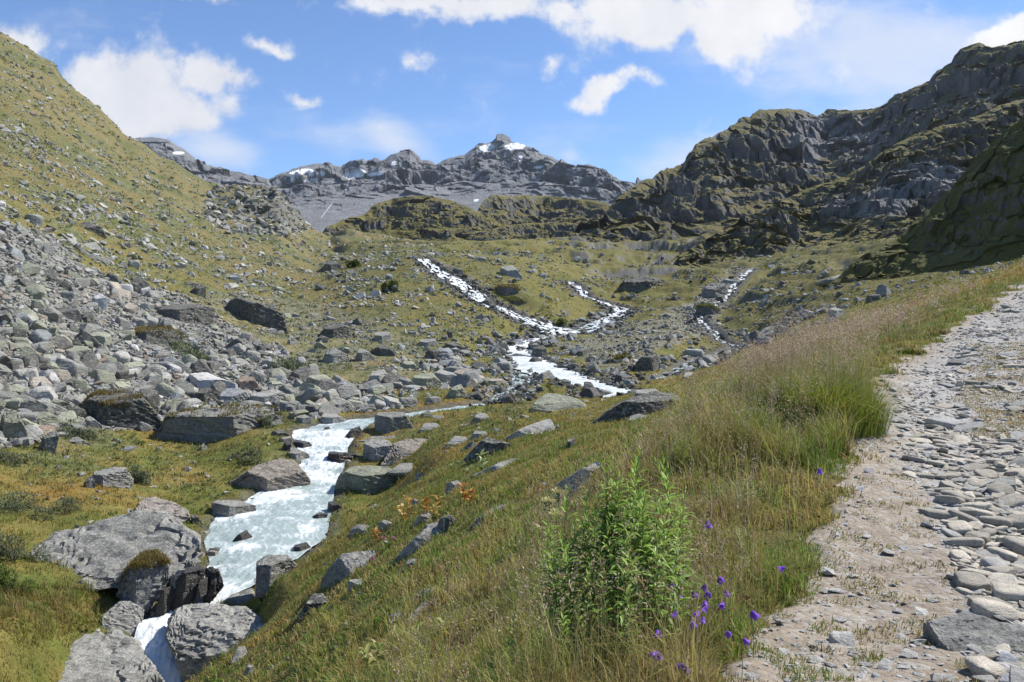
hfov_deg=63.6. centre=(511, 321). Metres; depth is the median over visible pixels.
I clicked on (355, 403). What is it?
rock
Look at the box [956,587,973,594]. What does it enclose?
track stone
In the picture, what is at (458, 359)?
rock
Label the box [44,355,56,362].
rock
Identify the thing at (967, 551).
track stone
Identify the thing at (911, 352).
grass tuft
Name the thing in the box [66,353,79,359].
rock
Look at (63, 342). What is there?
rock
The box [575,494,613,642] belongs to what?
willowherb
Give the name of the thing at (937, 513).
track stone
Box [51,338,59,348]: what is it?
rock
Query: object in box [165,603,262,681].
boulder
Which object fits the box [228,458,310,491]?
boulder
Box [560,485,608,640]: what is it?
willowherb
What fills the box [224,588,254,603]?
boulder
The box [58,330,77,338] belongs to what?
rock
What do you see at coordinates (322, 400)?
rock
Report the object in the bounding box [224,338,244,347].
rock
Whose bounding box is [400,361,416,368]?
boulder
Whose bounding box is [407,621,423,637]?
leafy plant
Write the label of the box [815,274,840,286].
boulder
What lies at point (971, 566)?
track stone
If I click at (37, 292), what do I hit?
rock
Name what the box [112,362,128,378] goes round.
rock
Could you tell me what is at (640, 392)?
boulder
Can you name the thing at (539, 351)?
boulder
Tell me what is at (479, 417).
rock
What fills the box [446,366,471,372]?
rock
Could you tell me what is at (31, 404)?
boulder
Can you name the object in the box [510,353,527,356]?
boulder
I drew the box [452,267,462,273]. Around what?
boulder
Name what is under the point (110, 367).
rock
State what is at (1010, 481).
track stone
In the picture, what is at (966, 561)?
track stone
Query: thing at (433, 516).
leafy plant
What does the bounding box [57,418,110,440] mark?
shrub
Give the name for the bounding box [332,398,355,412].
boulder
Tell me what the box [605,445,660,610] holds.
willowherb
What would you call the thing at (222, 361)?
rock
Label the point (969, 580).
track stone
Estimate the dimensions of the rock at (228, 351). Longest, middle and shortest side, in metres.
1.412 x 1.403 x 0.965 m
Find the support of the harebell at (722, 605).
on the ground at (622, 254)
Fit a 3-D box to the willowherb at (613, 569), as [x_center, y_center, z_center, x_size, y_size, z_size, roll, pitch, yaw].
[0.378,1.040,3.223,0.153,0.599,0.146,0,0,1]
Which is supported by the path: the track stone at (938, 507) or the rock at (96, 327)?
the track stone at (938, 507)
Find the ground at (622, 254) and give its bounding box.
[0,32,1023,681]
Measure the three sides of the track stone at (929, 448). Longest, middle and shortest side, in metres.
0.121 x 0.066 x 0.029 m
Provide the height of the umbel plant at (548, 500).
0.563 m
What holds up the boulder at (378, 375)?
on the ground at (622, 254)
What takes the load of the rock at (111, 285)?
on the ground at (622, 254)
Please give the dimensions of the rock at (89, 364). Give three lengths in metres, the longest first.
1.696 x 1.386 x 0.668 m
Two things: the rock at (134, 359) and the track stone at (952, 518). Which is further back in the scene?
the rock at (134, 359)
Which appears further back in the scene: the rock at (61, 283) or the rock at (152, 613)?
the rock at (61, 283)
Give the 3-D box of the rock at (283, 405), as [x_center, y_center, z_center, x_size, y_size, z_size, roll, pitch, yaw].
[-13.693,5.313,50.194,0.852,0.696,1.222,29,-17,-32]
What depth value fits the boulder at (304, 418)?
43.66 m
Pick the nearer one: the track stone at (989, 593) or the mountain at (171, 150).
the track stone at (989, 593)
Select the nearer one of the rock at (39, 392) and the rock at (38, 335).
the rock at (39, 392)
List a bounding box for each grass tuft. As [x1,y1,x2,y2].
[729,338,803,401]
[743,297,930,437]
[779,570,824,594]
[788,640,847,660]
[846,654,919,672]
[898,347,925,354]
[927,330,949,335]
[947,654,998,677]
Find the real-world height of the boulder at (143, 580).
1.797 m
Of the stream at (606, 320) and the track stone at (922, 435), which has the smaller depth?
the track stone at (922, 435)
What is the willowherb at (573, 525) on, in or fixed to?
on the ground at (622, 254)
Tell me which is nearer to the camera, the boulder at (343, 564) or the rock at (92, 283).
the boulder at (343, 564)
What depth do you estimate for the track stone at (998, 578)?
4.21 m
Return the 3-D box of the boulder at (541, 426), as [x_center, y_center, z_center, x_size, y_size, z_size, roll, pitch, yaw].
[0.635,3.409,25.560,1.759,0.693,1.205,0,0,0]
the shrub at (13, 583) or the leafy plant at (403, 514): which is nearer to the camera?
the leafy plant at (403, 514)
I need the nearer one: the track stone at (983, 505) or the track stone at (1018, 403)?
the track stone at (983, 505)
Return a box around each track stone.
[889,415,902,420]
[892,423,912,427]
[902,455,926,463]
[902,471,920,477]
[903,432,913,436]
[909,437,932,444]
[912,433,929,438]
[915,442,937,449]
[915,472,934,477]
[917,450,938,454]
[918,507,952,519]
[921,447,933,450]
[921,485,931,488]
[922,415,966,429]
[922,465,932,468]
[923,611,1023,653]
[924,424,945,429]
[924,429,937,433]
[925,480,952,486]
[927,460,945,465]
[928,436,953,441]
[931,426,943,430]
[931,505,950,509]
[931,527,940,530]
[932,439,959,444]
[933,487,952,492]
[934,403,953,408]
[934,443,949,447]
[935,475,946,478]
[935,495,964,504]
[937,447,947,452]
[938,382,954,387]
[938,480,962,489]
[939,453,954,457]
[939,473,956,478]
[940,465,960,471]
[940,519,950,523]
[940,528,962,537]
[942,458,957,462]
[942,491,974,500]
[943,537,984,546]
[945,359,972,365]
[945,471,961,477]
[946,432,959,436]
[946,517,957,520]
[947,520,972,535]
[948,509,981,522]
[949,387,960,390]
[949,549,971,560]
[950,454,970,458]
[951,457,965,460]
[951,478,967,482]
[952,421,985,431]
[952,434,970,444]
[953,571,991,590]
[954,382,964,385]
[956,369,968,373]
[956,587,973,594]
[957,351,970,354]
[957,413,971,417]
[958,546,976,555]
[958,558,971,564]
[958,565,969,569]
[959,507,995,515]
[959,568,991,576]
[961,484,977,491]
[961,502,992,509]
[961,652,999,662]
[962,353,983,356]
[962,462,989,471]
[962,546,976,551]
[963,380,978,383]
[963,459,983,463]
[963,491,974,497]
[964,531,991,543]
[964,564,979,568]
[964,656,1008,678]
[966,478,987,486]
[967,448,979,451]
[967,595,1013,607]
[968,442,989,448]
[968,521,982,530]
[970,555,977,560]
[970,598,1018,621]
[971,328,981,331]
[971,593,986,595]
[972,476,993,479]
[972,491,982,497]
[973,469,1001,477]
[974,385,994,388]
[975,550,990,554]
[977,453,992,455]
[978,516,1012,527]
[978,527,996,535]
[979,477,1015,489]
[979,556,1007,566]
[980,554,998,558]
[981,590,993,595]
[982,441,998,444]
[983,328,997,331]
[983,496,994,501]
[983,524,995,527]
[983,542,1001,548]
[983,565,1016,577]
[984,427,996,431]
[985,482,1014,494]
[987,458,1001,463]
[987,507,1002,512]
[987,547,1017,562]
[987,572,1017,586]
[990,448,1014,454]
[990,466,1007,470]
[991,492,1004,498]
[992,526,1008,531]
[992,584,1023,601]
[992,643,1010,652]
[993,461,1005,467]
[993,651,1018,662]
[994,503,1004,506]
[995,445,1020,449]
[997,384,1013,389]
[997,535,1023,541]
[998,352,1017,357]
[998,438,1017,442]
[998,442,1010,444]
[998,493,1023,506]
[998,508,1021,515]
[998,532,1007,535]
[999,674,1008,681]
[1000,433,1006,438]
[1002,536,1023,555]
[1003,364,1022,366]
[1004,388,1015,392]
[1004,468,1023,475]
[1005,405,1023,411]
[1006,514,1023,527]
[1007,510,1023,514]
[1007,601,1018,605]
[1008,456,1023,465]
[1009,430,1023,439]
[1009,662,1023,665]
[1010,400,1023,406]
[1010,563,1023,573]
[1015,478,1022,485]
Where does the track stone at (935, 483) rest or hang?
on the path
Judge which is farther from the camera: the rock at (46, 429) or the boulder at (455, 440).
the rock at (46, 429)
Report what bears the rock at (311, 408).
on the ground at (622, 254)
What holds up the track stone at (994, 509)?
on the path
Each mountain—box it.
[134,137,295,208]
[268,134,635,232]
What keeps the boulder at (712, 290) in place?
on the ground at (622, 254)
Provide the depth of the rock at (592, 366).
69.99 m
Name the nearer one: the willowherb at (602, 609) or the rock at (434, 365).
the willowherb at (602, 609)
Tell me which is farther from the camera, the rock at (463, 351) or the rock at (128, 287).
the rock at (463, 351)
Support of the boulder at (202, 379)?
on the ground at (622, 254)
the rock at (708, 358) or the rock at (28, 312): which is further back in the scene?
the rock at (708, 358)
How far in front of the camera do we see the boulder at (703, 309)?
128.27 m
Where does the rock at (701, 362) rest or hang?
on the ground at (622, 254)
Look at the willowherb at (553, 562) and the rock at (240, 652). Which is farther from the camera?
the rock at (240, 652)
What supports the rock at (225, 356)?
on the ground at (622, 254)
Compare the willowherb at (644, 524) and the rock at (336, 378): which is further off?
the rock at (336, 378)
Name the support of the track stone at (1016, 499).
on the path
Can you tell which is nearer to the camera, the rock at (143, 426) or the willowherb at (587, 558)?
the willowherb at (587, 558)
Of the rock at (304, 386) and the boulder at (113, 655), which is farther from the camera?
the rock at (304, 386)
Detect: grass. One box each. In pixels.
[0,102,1023,681]
[381,255,1023,681]
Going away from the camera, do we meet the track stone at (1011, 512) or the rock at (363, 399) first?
the track stone at (1011, 512)
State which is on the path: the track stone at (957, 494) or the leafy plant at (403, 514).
the track stone at (957, 494)
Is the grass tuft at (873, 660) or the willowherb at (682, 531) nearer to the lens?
the grass tuft at (873, 660)
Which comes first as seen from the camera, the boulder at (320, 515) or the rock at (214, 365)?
the boulder at (320, 515)
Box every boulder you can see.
[0,410,27,438]
[13,342,40,355]
[15,395,53,414]
[28,510,202,590]
[37,411,59,425]
[38,430,58,453]
[41,243,55,256]
[50,399,70,407]
[57,307,81,321]
[58,621,164,681]
[65,346,100,363]
[67,437,90,444]
[79,387,161,430]
[81,222,107,238]
[81,312,98,324]
[84,242,102,251]
[84,476,94,488]
[85,416,102,428]
[91,293,106,309]
[91,467,133,488]
[101,600,144,635]
[116,547,171,612]
[121,446,137,450]
[131,278,152,292]
[134,325,185,348]
[134,497,190,522]
[140,286,150,294]
[153,347,170,352]
[155,402,282,442]
[155,586,174,616]
[156,304,215,324]
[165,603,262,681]
[170,573,180,588]
[171,565,204,610]
[176,568,184,573]
[186,281,197,286]
[189,372,237,387]
[190,284,205,298]
[190,514,200,523]
[194,577,207,600]
[197,387,220,401]
[198,443,206,450]
[203,566,223,603]
[211,500,255,516]
[219,388,249,402]
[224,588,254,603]
[225,295,287,333]
[227,275,239,281]
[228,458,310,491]
[233,530,252,540]
[236,375,259,389]
[243,664,255,676]
[249,389,285,403]
[255,554,296,600]
[272,429,288,436]
[279,436,293,444]
[282,441,291,450]
[286,335,298,344]
[288,400,300,408]
[289,447,309,461]
[293,439,312,447]
[293,593,328,623]
[294,542,311,554]
[296,414,312,423]
[304,400,315,404]
[305,374,334,384]
[312,512,327,518]
[316,335,328,342]
[318,261,341,272]
[319,322,350,337]
[320,413,346,423]
[320,550,376,588]
[322,348,350,363]
[327,451,360,462]
[327,501,340,511]
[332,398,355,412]
[335,465,398,494]
[345,426,361,437]
[349,524,369,535]
[354,348,376,361]
[358,436,397,441]
[362,439,391,461]
[368,369,387,382]
[370,344,395,356]
[374,332,391,340]
[374,412,413,433]
[378,520,391,531]
[380,438,427,466]
[384,463,412,475]
[393,522,441,560]
[398,377,415,385]
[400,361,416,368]
[405,598,437,626]
[410,498,417,506]
[412,372,441,386]
[413,512,432,526]
[414,586,438,598]
[418,423,439,433]
[419,339,438,346]
[431,415,442,418]
[433,369,455,382]
[437,514,455,530]
[442,264,452,271]
[443,436,466,447]
[444,384,466,398]
[444,480,460,494]
[445,342,468,350]
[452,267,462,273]
[464,437,510,462]
[467,500,513,530]
[469,431,487,438]
[472,458,520,477]
[482,297,495,305]
[488,378,508,383]
[494,284,520,295]
[499,265,522,278]
[502,295,526,304]
[504,419,554,440]
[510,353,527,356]
[529,356,541,361]
[529,393,586,412]
[530,370,554,382]
[531,345,549,356]
[555,462,600,494]
[565,438,575,448]
[574,348,590,355]
[590,391,681,423]
[618,275,663,292]
[627,362,634,370]
[627,414,647,421]
[633,355,660,371]
[634,389,658,396]
[682,372,692,379]
[693,303,721,318]
[701,283,729,297]
[716,294,724,301]
[721,278,740,285]
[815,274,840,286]
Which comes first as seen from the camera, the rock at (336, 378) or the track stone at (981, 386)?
the track stone at (981, 386)
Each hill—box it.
[323,195,500,240]
[465,222,630,242]
[477,194,610,224]
[566,40,1023,241]
[679,99,1023,268]
[823,117,1023,289]
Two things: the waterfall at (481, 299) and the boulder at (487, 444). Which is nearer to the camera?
the boulder at (487, 444)
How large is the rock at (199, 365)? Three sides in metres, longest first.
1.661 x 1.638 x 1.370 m
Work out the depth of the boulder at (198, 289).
96.58 m
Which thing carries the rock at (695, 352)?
on the ground at (622, 254)
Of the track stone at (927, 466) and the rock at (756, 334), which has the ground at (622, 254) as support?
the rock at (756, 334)
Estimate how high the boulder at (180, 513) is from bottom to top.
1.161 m
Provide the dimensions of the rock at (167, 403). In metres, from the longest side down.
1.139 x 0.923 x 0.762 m
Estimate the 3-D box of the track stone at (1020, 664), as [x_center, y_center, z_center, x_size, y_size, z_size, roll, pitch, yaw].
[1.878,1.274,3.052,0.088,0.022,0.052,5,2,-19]
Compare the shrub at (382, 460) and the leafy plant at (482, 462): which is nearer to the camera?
the leafy plant at (482, 462)
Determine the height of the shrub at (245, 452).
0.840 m
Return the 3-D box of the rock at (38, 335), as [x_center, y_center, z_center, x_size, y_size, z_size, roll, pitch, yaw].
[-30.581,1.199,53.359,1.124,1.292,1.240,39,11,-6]
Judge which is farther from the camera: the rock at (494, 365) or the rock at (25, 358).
the rock at (494, 365)
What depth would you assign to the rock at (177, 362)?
60.01 m
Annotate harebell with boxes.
[654,630,661,650]
[656,651,662,667]
[689,621,697,642]
[690,592,697,620]
[695,600,708,652]
[699,617,705,659]
[701,584,706,628]
[701,606,713,656]
[704,521,712,562]
[704,591,710,648]
[717,576,724,611]
[717,602,725,657]
[724,590,734,633]
[724,631,731,681]
[741,638,750,681]
[750,610,758,659]
[751,612,759,658]
[778,566,786,599]
[814,468,823,516]
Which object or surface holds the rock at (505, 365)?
on the ground at (622, 254)
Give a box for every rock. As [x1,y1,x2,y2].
[0,391,18,399]
[1,275,11,284]
[5,242,16,249]
[5,398,22,409]
[6,360,18,369]
[7,248,24,260]
[9,337,28,344]
[9,384,26,394]
[9,439,22,446]
[10,310,38,319]
[10,322,27,329]
[10,358,23,366]
[11,329,26,337]
[12,355,38,367]
[12,380,27,386]
[13,369,25,377]
[14,224,28,236]
[14,278,35,286]
[15,315,35,322]
[17,408,31,411]
[17,424,43,438]
[18,412,39,422]
[18,436,33,445]
[20,264,40,274]
[22,385,28,395]
[22,418,39,425]
[23,367,38,379]
[24,214,43,226]
[24,285,46,299]
[26,359,36,366]
[28,329,51,342]
[28,376,51,387]
[29,386,57,399]
[30,341,52,350]
[31,300,45,309]
[31,320,46,329]
[31,435,40,443]
[35,354,47,363]
[36,314,48,321]
[36,343,46,353]
[38,370,47,378]
[38,400,62,413]
[38,424,55,434]
[39,382,54,391]
[43,269,56,277]
[43,306,63,323]
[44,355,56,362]
[44,423,59,431]
[45,275,66,286]
[46,326,58,335]
[47,362,59,368]
[48,373,59,383]
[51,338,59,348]
[52,369,70,379]
[53,336,73,349]
[53,353,65,360]
[54,381,66,391]
[54,407,67,414]
[55,358,87,377]
[57,410,76,425]
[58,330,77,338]
[60,291,77,304]
[63,423,84,434]
[64,270,81,277]
[65,379,73,387]
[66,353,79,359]
[66,406,87,417]
[67,323,77,330]
[72,379,88,389]
[72,394,86,405]
[73,278,89,287]
[73,359,84,365]
[76,329,100,347]
[78,323,92,332]
[79,359,94,371]
[80,323,103,332]
[80,351,97,364]
[83,276,94,286]
[83,302,97,308]
[89,278,99,285]
[89,369,115,384]
[91,331,111,346]
[95,256,109,264]
[95,363,116,373]
[100,354,116,361]
[105,272,121,283]
[106,282,121,290]
[108,381,126,387]
[110,289,130,299]
[111,288,121,300]
[112,351,130,363]
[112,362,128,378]
[114,317,129,327]
[114,330,134,336]
[120,284,132,293]
[123,325,132,330]
[124,303,137,313]
[124,362,144,368]
[128,260,139,269]
[129,368,138,374]
[130,357,141,362]
[132,318,148,327]
[137,422,152,431]
[138,368,150,377]
[139,384,153,389]
[140,388,159,405]
[142,364,161,374]
[144,290,159,297]
[144,362,171,365]
[145,315,157,325]
[146,380,169,388]
[148,375,163,381]
[149,611,155,617]
[151,352,170,357]
[155,383,174,396]
[157,318,176,329]
[159,356,173,363]
[162,398,183,410]
[163,319,172,326]
[163,372,170,380]
[163,400,171,409]
[166,364,181,373]
[168,386,184,396]
[170,391,185,399]
[173,379,193,390]
[174,358,191,373]
[176,401,190,411]
[181,354,197,362]
[184,398,202,406]
[185,360,196,368]
[187,389,196,397]
[191,359,212,374]
[206,353,222,359]
[206,360,222,370]
[206,550,218,555]
[208,547,219,551]
[209,356,219,360]
[210,381,225,392]
[213,359,228,365]
[216,348,236,355]
[221,353,236,358]
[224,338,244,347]
[230,358,249,366]
[230,646,246,664]
[232,343,246,354]
[240,332,257,341]
[240,400,263,405]
[241,350,260,362]
[248,370,265,382]
[254,345,265,350]
[262,359,280,368]
[268,368,286,378]
[272,401,280,406]
[274,374,284,382]
[278,383,292,390]
[279,367,290,377]
[279,402,291,411]
[281,387,298,394]
[283,394,294,401]
[287,409,308,418]
[289,366,312,379]
[295,391,304,402]
[296,357,306,366]
[296,405,306,409]
[300,382,319,390]
[301,388,325,402]
[305,405,319,412]
[307,364,319,374]
[315,397,327,403]
[317,378,337,390]
[317,400,340,415]
[323,389,339,400]
[332,374,349,383]
[336,383,359,399]
[347,399,362,407]
[348,579,361,592]
[356,404,374,411]
[358,396,368,402]
[361,379,379,388]
[366,385,383,393]
[368,395,384,403]
[371,385,386,393]
[374,399,385,408]
[380,373,400,383]
[380,383,393,393]
[382,396,401,408]
[391,612,407,623]
[399,397,417,406]
[404,385,420,391]
[406,559,421,567]
[425,350,442,358]
[425,396,440,404]
[430,363,438,369]
[439,348,453,355]
[439,354,449,358]
[439,359,451,363]
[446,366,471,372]
[447,356,461,363]
[449,361,462,367]
[449,374,476,387]
[453,369,464,374]
[460,350,469,353]
[460,441,475,451]
[463,369,481,381]
[464,391,483,399]
[469,413,488,424]
[472,361,486,368]
[473,369,482,375]
[489,362,500,371]
[494,357,512,367]
[497,362,511,372]
[498,393,514,403]
[570,346,581,355]
[579,387,600,397]
[584,381,593,387]
[587,362,599,372]
[614,374,631,382]
[684,349,703,357]
[698,359,706,366]
[702,354,718,362]
[744,333,748,342]
[749,330,765,342]
[755,337,771,343]
[761,325,773,333]
[773,325,790,335]
[784,310,800,316]
[826,308,845,319]
[865,294,880,303]
[876,284,891,297]
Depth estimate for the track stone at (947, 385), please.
11.05 m
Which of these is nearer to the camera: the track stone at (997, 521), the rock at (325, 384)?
the track stone at (997, 521)
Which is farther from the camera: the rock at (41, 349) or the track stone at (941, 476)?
the rock at (41, 349)
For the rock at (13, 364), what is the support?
on the ground at (622, 254)
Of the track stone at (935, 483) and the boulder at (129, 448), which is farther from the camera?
the boulder at (129, 448)
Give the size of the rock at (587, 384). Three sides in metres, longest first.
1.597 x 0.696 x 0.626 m
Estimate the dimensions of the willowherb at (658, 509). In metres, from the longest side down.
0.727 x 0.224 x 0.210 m
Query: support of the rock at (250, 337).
on the ground at (622, 254)
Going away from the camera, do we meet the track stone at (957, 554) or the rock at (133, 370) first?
the track stone at (957, 554)
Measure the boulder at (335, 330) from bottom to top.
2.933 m
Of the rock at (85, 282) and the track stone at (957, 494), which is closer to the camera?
the track stone at (957, 494)
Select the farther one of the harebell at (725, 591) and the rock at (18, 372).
the rock at (18, 372)
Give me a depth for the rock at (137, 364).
56.84 m
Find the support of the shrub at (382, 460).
on the ground at (622, 254)
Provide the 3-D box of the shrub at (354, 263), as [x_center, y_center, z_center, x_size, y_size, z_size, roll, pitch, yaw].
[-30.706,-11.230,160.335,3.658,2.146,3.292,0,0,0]
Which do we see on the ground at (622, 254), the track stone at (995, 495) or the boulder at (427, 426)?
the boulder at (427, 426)
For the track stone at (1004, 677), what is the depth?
2.85 m
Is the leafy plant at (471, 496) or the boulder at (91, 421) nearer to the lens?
the leafy plant at (471, 496)
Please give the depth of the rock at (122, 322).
67.92 m
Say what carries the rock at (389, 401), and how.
on the ground at (622, 254)
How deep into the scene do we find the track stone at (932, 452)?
7.40 m
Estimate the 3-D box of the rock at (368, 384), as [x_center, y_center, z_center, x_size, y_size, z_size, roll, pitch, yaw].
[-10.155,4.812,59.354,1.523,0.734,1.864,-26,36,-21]
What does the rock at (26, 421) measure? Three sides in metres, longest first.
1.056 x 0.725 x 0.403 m
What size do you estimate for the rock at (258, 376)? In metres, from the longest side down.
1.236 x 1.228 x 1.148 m
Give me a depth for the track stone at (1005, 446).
7.67 m
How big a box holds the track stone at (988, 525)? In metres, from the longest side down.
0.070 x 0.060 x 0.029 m
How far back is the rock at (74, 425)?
38.56 m
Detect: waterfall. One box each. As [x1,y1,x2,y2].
[418,258,578,335]
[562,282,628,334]
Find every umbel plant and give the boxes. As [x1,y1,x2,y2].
[541,495,555,558]
[547,507,563,541]
[550,485,565,539]
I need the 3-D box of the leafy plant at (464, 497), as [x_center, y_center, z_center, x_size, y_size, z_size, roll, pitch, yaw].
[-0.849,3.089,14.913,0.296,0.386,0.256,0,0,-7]
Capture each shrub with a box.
[0,449,50,466]
[0,490,85,519]
[0,529,53,561]
[0,563,35,595]
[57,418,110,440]
[128,464,153,485]
[170,339,214,360]
[227,445,264,465]
[258,415,276,427]
[268,356,312,372]
[345,259,361,267]
[379,454,399,464]
[380,279,398,291]
[555,318,567,326]
[610,350,631,361]
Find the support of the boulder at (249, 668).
on the ground at (622, 254)
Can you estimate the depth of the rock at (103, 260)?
91.82 m
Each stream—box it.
[134,364,536,681]
[503,335,632,397]
[656,268,753,378]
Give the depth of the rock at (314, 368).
66.64 m
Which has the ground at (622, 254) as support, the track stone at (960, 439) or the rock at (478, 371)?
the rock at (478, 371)
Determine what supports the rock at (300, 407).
on the ground at (622, 254)
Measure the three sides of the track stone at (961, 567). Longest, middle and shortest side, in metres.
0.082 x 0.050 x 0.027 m
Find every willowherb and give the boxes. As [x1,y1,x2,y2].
[486,643,497,676]
[498,604,522,671]
[503,617,518,665]
[531,517,568,649]
[531,557,559,646]
[531,605,553,656]
[535,507,572,627]
[536,527,577,647]
[544,553,574,654]
[546,486,595,649]
[549,544,589,655]
[551,497,593,642]
[552,598,575,673]
[553,527,592,653]
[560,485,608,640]
[564,492,597,617]
[570,512,607,642]
[571,562,599,654]
[574,515,611,643]
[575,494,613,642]
[578,459,622,622]
[579,472,627,619]
[588,552,617,656]
[591,455,632,632]
[592,476,626,618]
[594,513,628,645]
[597,455,630,604]
[597,489,633,640]
[604,507,651,645]
[604,540,643,652]
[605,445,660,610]
[612,468,655,617]
[613,444,667,619]
[617,519,652,633]
[618,592,646,670]
[619,472,663,631]
[619,472,669,628]
[621,482,661,615]
[622,489,670,633]
[639,521,679,646]
[644,497,687,647]
[645,457,679,595]
[646,462,691,626]
[647,453,683,621]
[654,528,698,644]
[665,516,691,637]
[667,491,700,596]
[668,490,701,611]
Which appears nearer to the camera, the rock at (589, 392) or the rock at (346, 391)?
the rock at (589, 392)
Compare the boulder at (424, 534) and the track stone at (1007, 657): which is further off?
the boulder at (424, 534)
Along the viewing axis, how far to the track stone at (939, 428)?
8.53 m
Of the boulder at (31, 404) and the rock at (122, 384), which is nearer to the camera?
the boulder at (31, 404)
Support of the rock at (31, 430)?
on the ground at (622, 254)
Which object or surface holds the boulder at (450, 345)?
on the ground at (622, 254)
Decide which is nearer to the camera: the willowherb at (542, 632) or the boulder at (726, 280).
the willowherb at (542, 632)
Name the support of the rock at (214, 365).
on the ground at (622, 254)
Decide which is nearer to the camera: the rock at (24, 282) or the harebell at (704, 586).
the harebell at (704, 586)
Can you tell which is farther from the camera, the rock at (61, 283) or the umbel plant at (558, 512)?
the rock at (61, 283)
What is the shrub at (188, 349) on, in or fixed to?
on the ground at (622, 254)
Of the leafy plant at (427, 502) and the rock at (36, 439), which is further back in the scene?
the rock at (36, 439)
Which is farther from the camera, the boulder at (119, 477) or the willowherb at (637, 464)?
the boulder at (119, 477)
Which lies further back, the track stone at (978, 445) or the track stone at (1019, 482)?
the track stone at (978, 445)
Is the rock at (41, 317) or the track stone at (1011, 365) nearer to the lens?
the track stone at (1011, 365)
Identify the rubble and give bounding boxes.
[0,31,1022,671]
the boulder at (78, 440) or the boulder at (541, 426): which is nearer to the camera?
the boulder at (541, 426)
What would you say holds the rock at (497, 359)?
on the ground at (622, 254)
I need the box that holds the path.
[721,284,1023,681]
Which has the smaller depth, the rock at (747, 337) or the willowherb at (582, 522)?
the willowherb at (582, 522)
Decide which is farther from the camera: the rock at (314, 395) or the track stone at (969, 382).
the rock at (314, 395)
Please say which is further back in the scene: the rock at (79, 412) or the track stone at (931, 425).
the rock at (79, 412)
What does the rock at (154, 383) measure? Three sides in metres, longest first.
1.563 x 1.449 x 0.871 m
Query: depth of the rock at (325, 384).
56.68 m
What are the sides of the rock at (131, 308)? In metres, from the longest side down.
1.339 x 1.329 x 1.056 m
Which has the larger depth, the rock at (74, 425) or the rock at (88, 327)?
the rock at (88, 327)
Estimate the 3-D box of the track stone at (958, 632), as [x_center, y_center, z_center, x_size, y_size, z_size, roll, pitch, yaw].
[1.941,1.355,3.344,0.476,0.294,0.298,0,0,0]
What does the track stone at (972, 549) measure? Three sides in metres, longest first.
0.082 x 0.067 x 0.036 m
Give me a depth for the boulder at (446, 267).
146.92 m
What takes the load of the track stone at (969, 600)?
on the path
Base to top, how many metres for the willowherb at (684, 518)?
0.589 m
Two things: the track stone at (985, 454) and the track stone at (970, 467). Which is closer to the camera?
the track stone at (970, 467)
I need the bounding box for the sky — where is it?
[0,0,1023,182]
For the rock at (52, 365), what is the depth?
48.80 m
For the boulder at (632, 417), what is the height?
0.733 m
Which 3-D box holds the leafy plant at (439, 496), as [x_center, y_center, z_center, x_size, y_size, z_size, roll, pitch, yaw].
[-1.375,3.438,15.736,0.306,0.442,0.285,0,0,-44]
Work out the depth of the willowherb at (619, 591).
3.18 m
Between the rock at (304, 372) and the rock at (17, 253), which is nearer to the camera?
the rock at (304, 372)
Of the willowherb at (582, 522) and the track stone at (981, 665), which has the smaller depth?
the track stone at (981, 665)
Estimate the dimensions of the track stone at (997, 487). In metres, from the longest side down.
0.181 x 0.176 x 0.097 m
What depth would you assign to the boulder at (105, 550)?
23.00 m
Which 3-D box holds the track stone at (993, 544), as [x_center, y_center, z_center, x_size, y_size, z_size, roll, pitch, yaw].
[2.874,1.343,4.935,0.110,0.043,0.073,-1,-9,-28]
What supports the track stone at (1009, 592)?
on the path
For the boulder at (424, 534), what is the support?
on the ground at (622, 254)
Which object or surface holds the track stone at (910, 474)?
on the path
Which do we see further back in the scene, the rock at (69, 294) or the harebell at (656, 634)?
the rock at (69, 294)
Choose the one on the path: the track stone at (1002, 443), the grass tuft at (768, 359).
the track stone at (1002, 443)
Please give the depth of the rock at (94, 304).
69.58 m
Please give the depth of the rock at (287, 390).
55.31 m
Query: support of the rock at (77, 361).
on the ground at (622, 254)
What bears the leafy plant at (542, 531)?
on the ground at (622, 254)
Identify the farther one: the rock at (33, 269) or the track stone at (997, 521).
the rock at (33, 269)
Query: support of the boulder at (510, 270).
on the ground at (622, 254)
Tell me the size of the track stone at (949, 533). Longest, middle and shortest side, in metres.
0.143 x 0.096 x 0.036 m
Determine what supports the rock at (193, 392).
on the ground at (622, 254)
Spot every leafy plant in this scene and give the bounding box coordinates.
[358,642,379,671]
[370,527,381,541]
[370,639,388,660]
[389,623,399,642]
[394,503,412,521]
[402,495,417,513]
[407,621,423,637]
[420,495,430,510]
[429,502,440,519]
[431,492,446,508]
[437,617,451,636]
[457,483,469,501]
[466,487,476,502]
[475,449,489,470]
[535,524,548,543]
[542,494,555,518]
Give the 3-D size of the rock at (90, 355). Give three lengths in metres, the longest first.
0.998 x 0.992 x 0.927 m
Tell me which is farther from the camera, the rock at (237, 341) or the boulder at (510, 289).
the boulder at (510, 289)
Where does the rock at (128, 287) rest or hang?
on the ground at (622, 254)
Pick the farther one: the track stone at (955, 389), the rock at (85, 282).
the rock at (85, 282)
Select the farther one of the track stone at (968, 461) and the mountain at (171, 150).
the mountain at (171, 150)
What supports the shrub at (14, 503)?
on the ground at (622, 254)
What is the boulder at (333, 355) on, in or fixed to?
on the ground at (622, 254)
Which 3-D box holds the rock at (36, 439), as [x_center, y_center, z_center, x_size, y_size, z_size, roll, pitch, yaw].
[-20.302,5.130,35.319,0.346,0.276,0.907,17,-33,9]

